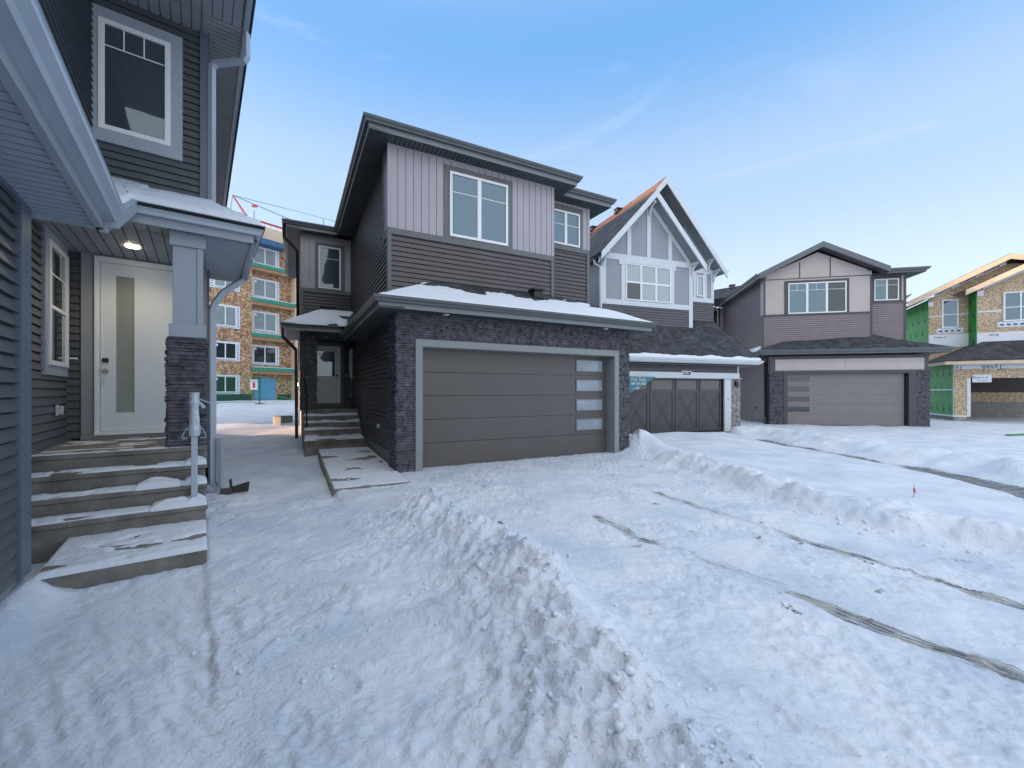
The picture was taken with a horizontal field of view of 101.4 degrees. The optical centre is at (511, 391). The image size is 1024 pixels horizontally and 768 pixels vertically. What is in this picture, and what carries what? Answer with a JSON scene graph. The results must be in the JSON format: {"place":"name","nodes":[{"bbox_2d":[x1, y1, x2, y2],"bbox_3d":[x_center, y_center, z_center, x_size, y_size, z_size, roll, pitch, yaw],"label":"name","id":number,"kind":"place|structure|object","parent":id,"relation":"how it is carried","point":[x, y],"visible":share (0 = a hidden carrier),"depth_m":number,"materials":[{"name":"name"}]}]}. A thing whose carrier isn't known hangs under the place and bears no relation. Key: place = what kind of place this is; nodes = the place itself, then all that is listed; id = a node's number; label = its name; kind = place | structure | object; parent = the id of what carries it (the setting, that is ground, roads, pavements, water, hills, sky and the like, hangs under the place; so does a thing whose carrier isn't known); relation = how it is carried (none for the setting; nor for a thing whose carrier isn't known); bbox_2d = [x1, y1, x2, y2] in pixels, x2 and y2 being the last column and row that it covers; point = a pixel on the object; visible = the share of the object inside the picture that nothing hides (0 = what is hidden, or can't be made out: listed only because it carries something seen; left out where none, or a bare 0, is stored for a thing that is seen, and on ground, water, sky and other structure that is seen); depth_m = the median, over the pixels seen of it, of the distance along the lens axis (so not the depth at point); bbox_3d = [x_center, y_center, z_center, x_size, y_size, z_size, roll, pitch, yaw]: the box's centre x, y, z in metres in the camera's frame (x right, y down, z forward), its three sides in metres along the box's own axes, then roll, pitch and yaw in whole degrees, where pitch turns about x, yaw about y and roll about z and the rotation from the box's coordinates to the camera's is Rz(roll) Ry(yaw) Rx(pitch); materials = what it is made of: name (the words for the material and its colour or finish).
{"place":"outdoors","nodes":[
{"label":"outdoors","id":0,"kind":"place"},
{"bbox_2d":[111,176,260,224],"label":"porch snow","id":1,"kind":"structure","parent":0,"point":[127,190],"depth_m":5.43,"materials":[{"name":"white snow"}]},
{"bbox_2d":[230,195,332,224],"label":"tower crane","id":2,"kind":"object","parent":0,"point":[241,208],"visible":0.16,"depth_m":62.25,"materials":[{"name":"red metal"}]},
{"bbox_2d":[0,400,1023,767],"bbox_3d":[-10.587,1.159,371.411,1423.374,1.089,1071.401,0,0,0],"label":"snow ground","id":3,"kind":"structure","parent":0,"point":[808,638],"depth_m":2.94,"materials":[{"name":"white snow"}]},
{"bbox_2d":[0,0,265,602],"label":"detached house","id":4,"kind":"structure","parent":3,"relation":"on","point":[107,323],"depth_m":5.39,"materials":[{"name":"grey plastic"}]},
{"bbox_2d":[41,225,68,376],"bbox_3d":[-5.978,-1.133,5.499,0.063,1.845,1.080,0,0,-37],"label":"window","id":5,"kind":"structure","parent":4,"relation":"in","point":[55,259],"depth_m":5.43,"materials":[{"name":"white plastic"}]},
{"bbox_2d":[31,437,206,579],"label":"step snow","id":6,"kind":"structure","parent":4,"relation":"on","point":[80,554],"depth_m":4.20,"materials":[{"name":"white snow"}]},
{"bbox_2d":[100,262,172,430],"bbox_3d":[-5.673,-0.660,6.417,0.908,2.493,0.130,0,0,-37],"label":"front door","id":7,"kind":"structure","parent":4,"relation":"in","point":[136,303],"depth_m":6.39,"materials":[{"name":"paint"}]},
{"bbox_2d":[91,2,182,161],"bbox_3d":[-5.719,-4.688,6.429,1.045,1.975,0.063,0,0,-37],"label":"window","id":8,"kind":"structure","parent":4,"relation":"in","point":[137,69],"depth_m":6.41,"materials":[{"name":"glass"}]},
{"bbox_2d":[216,376,259,403],"bbox_3d":[-17.793,-0.094,27.000,3.155,1.874,0.600,0,0,0],"label":"site fence","id":9,"kind":"object","parent":3,"relation":"on","point":[238,392],"visible":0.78,"depth_m":26.99,"materials":[{"name":"green paint"}]},
{"bbox_2d":[250,380,257,389],"bbox_3d":[-16.600,-0.452,26.955,0.480,0.640,0.030,0,0,0],"label":"fence sign","id":10,"kind":"object","parent":9,"relation":"attached to","point":[253,384],"visible":1,"depth_m":26.95,"materials":[{"name":"red paint"}]},
{"bbox_2d":[209,221,297,400],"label":"apartment building","id":11,"kind":"structure","parent":3,"relation":"on","point":[255,309],"depth_m":34.89,"materials":[{"name":"green paint"}]},
{"bbox_2d":[210,302,239,328],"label":"window","id":12,"kind":"structure","parent":11,"relation":"in","point":[227,316],"depth_m":32.59,"materials":[{"name":"white plastic"}]},
{"bbox_2d":[210,279,239,291],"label":"window","id":13,"kind":"structure","parent":11,"relation":"in","point":[220,284],"depth_m":32.15,"materials":[{"name":"white plastic"}]},
{"bbox_2d":[216,375,239,393],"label":"window","id":14,"kind":"structure","parent":11,"relation":"in","point":[222,381],"depth_m":32.48,"materials":[{"name":"white plastic"}]},
{"bbox_2d":[216,340,239,360],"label":"window","id":15,"kind":"structure","parent":11,"relation":"in","point":[225,350],"depth_m":32.55,"materials":[{"name":"white plastic"}]},
{"bbox_2d":[254,378,274,399],"bbox_3d":[-20.891,-0.235,35.415,0.060,1.800,1.720,0,0,35],"label":"blue door","id":16,"kind":"structure","parent":11,"relation":"in","point":[265,386],"depth_m":35.44,"materials":[{"name":"blue metal"}]},
{"bbox_2d":[252,344,278,365],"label":"window","id":17,"kind":"structure","parent":11,"relation":"in","point":[261,354],"depth_m":35.45,"materials":[{"name":"white plastic"}]},
{"bbox_2d":[252,310,278,333],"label":"window","id":18,"kind":"structure","parent":11,"relation":"in","point":[267,322],"depth_m":35.45,"materials":[{"name":"white plastic"}]},
{"bbox_2d":[252,277,278,300],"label":"window","id":19,"kind":"structure","parent":11,"relation":"in","point":[261,288],"depth_m":35.45,"materials":[{"name":"glass"}]},
{"bbox_2d":[253,246,278,266],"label":"window","id":20,"kind":"structure","parent":11,"relation":"in","point":[266,256],"depth_m":35.60,"materials":[{"name":"glass"}]},
{"bbox_2d":[257,376,294,403],"bbox_3d":[-14.617,0.270,27.017,3.505,2.604,0.635,0,0,0],"label":"site fence","id":21,"kind":"object","parent":3,"relation":"on","point":[274,395],"visible":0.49,"depth_m":27.08,"materials":[{"name":"green paint"}]},
{"bbox_2d":[273,415,292,425],"bbox_3d":[-9.615,1.319,17.400,0.570,0.620,0.900,0,0,0],"label":"concrete block","id":22,"kind":"object","parent":3,"relation":"on","point":[278,420],"depth_m":17.65,"materials":[{"name":"concrete"}]},
{"bbox_2d":[133,494,527,697],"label":"snow crumbs","id":23,"kind":"object","parent":3,"relation":"on","point":[240,671],"visible":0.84,"depth_m":2.90,"materials":[{"name":"white snow"}]},
{"bbox_2d":[304,443,409,496],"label":"walkway","id":24,"kind":"structure","parent":3,"relation":"on","point":[311,450],"depth_m":9.34,"materials":[{"name":"concrete"}]},
{"bbox_2d":[319,447,408,488],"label":"walk snow","id":25,"kind":"structure","parent":24,"relation":"on","point":[374,471],"depth_m":8.19,"materials":[{"name":"white snow"}]},
{"bbox_2d":[280,111,657,472],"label":"detached house","id":26,"kind":"structure","parent":3,"relation":"on","point":[416,384],"depth_m":9.85,"materials":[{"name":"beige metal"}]},
{"bbox_2d":[283,309,352,325],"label":"porch snow","id":27,"kind":"structure","parent":26,"relation":"on","point":[322,317],"depth_m":12.11,"materials":[{"name":"white snow"}]},
{"bbox_2d":[316,347,338,402],"bbox_3d":[-6.321,-0.560,14.287,0.790,1.914,0.110,0,0,-28],"label":"entry door","id":28,"kind":"structure","parent":26,"relation":"in","point":[327,384],"depth_m":14.32,"materials":[{"name":"paint"}]},
{"bbox_2d":[315,242,344,291],"bbox_3d":[-6.235,-4.270,14.363,0.930,1.590,0.063,0,0,-28],"label":"window","id":29,"kind":"structure","parent":26,"relation":"in","point":[329,258],"depth_m":14.35,"materials":[{"name":"white plastic"}]},
{"bbox_2d":[303,412,363,440],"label":"step snow","id":30,"kind":"structure","parent":26,"relation":"on","point":[336,437],"depth_m":11.85,"materials":[{"name":"white snow"}]},
{"bbox_2d":[349,349,352,378],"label":"window","id":31,"kind":"structure","parent":26,"relation":"in","point":[350,351],"depth_m":14.55,"materials":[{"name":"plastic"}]},
{"bbox_2d":[444,164,512,248],"bbox_3d":[-0.765,-4.330,9.892,1.758,1.650,0.063,0,0,-28],"label":"window","id":32,"kind":"structure","parent":26,"relation":"in","point":[478,207],"depth_m":9.85,"materials":[{"name":"glass"}]},
{"bbox_2d":[379,282,650,321],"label":"roof snow","id":33,"kind":"structure","parent":26,"relation":"on","point":[460,295],"depth_m":9.06,"materials":[{"name":"white snow"}]},
{"bbox_2d":[423,348,613,467],"bbox_3d":[0.325,0.341,9.518,4.877,2.460,0.341,0,0,-28],"label":"garage door","id":34,"kind":"structure","parent":26,"relation":"in","point":[479,406],"depth_m":9.45,"materials":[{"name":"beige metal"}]},
{"bbox_2d":[554,203,582,248],"bbox_3d":[1.435,-4.650,11.726,1.360,1.130,0.063,0,0,-28],"label":"window","id":35,"kind":"structure","parent":26,"relation":"in","point":[568,221],"depth_m":11.80,"materials":[{"name":"glass"}]},
{"bbox_2d":[589,176,763,433],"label":"detached house","id":36,"kind":"structure","parent":3,"relation":"on","point":[654,258],"depth_m":17.19,"materials":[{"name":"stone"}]},
{"bbox_2d":[628,376,654,392],"bbox_3d":[4.752,-0.160,15.646,1.530,0.810,0.015,0,0,-20],"label":"sale sign","id":37,"kind":"object","parent":36,"relation":"attached to","point":[635,382],"visible":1,"depth_m":15.60,"materials":[{"name":"blue plastic"}]},
{"bbox_2d":[626,263,670,303],"bbox_3d":[5.640,-4.460,17.318,2.220,1.496,0.063,0,0,-19],"label":"window","id":38,"kind":"structure","parent":36,"relation":"in","point":[645,283],"depth_m":17.30,"materials":[{"name":"glass"}]},
{"bbox_2d":[629,378,721,433],"bbox_3d":[6.415,0.525,16.515,4.765,2.140,0.050,0,0,-19],"label":"garage door","id":39,"kind":"structure","parent":36,"relation":"in","point":[662,405],"depth_m":16.51,"materials":[{"name":"black metal"}]},
{"bbox_2d":[697,275,703,296],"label":"window","id":40,"kind":"structure","parent":36,"relation":"in","point":[700,279],"depth_m":18.85,"materials":[{"name":"glass"}]},
{"bbox_2d":[640,456,991,554],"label":"snow lumps","id":41,"kind":"object","parent":3,"relation":"on","point":[902,515],"visible":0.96,"depth_m":4.83,"materials":[{"name":"white snow"}]},
{"bbox_2d":[713,241,956,426],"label":"detached house","id":42,"kind":"structure","parent":3,"relation":"on","point":[822,324],"depth_m":19.75,"materials":[{"name":"grey metal"}]},
{"bbox_2d":[713,308,719,325],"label":"window","id":43,"kind":"structure","parent":42,"relation":"in","point":[716,312],"depth_m":27.31,"materials":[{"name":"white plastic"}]},
{"bbox_2d":[784,278,848,313],"bbox_3d":[14.551,-4.550,20.037,2.740,1.610,0.063,0,0,12],"label":"window","id":44,"kind":"structure","parent":42,"relation":"in","point":[821,295],"depth_m":20.03,"materials":[{"name":"glass"}]},
{"bbox_2d":[788,373,903,425],"bbox_3d":[15.293,0.355,19.356,4.770,2.374,0.046,0,0,12],"label":"garage door","id":45,"kind":"structure","parent":42,"relation":"in","point":[877,399],"depth_m":19.31,"materials":[{"name":"grey metal"}]},
{"bbox_2d":[872,275,901,300],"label":"window","id":46,"kind":"structure","parent":42,"relation":"in","point":[884,288],"depth_m":19.86,"materials":[{"name":"glass"}]},
{"bbox_2d":[906,253,1023,420],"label":"unfinished house","id":47,"kind":"structure","parent":3,"relation":"on","point":[975,317],"depth_m":23.00,"materials":[{"name":"brown"}]},
{"bbox_2d":[936,299,963,333],"bbox_3d":[25.079,-4.317,24.007,1.140,1.923,0.063,0,0,27],"label":"window","id":48,"kind":"structure","parent":47,"relation":"in","point":[949,308],"depth_m":24.00,"materials":[{"name":"white plastic"}]},
{"bbox_2d":[997,291,1023,326],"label":"window","id":49,"kind":"structure","parent":47,"relation":"in","point":[1013,302],"depth_m":22.26,"materials":[{"name":"white plastic"}]},
{"bbox_2d":[1005,433,1023,435],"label":"sheathing offcut","id":50,"kind":"object","parent":3,"relation":"on","point":[1015,434],"visible":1,"depth_m":14.89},
{"bbox_2d":[227,0,1023,309],"label":"sky","id":51,"kind":"structure","parent":0,"point":[889,132],"materials":[{"name":"blue"}]},
{"bbox_2d":[629,353,760,360],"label":"eave snow","id":52,"kind":"structure","parent":0,"point":[687,356],"depth_m":16.13,"materials":[{"name":"white snow"}]},
{"bbox_2d":[714,299,760,351],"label":"eave snow","id":53,"kind":"structure","parent":0,"point":[753,349],"depth_m":20.90,"materials":[{"name":"white snow"}]}
]}

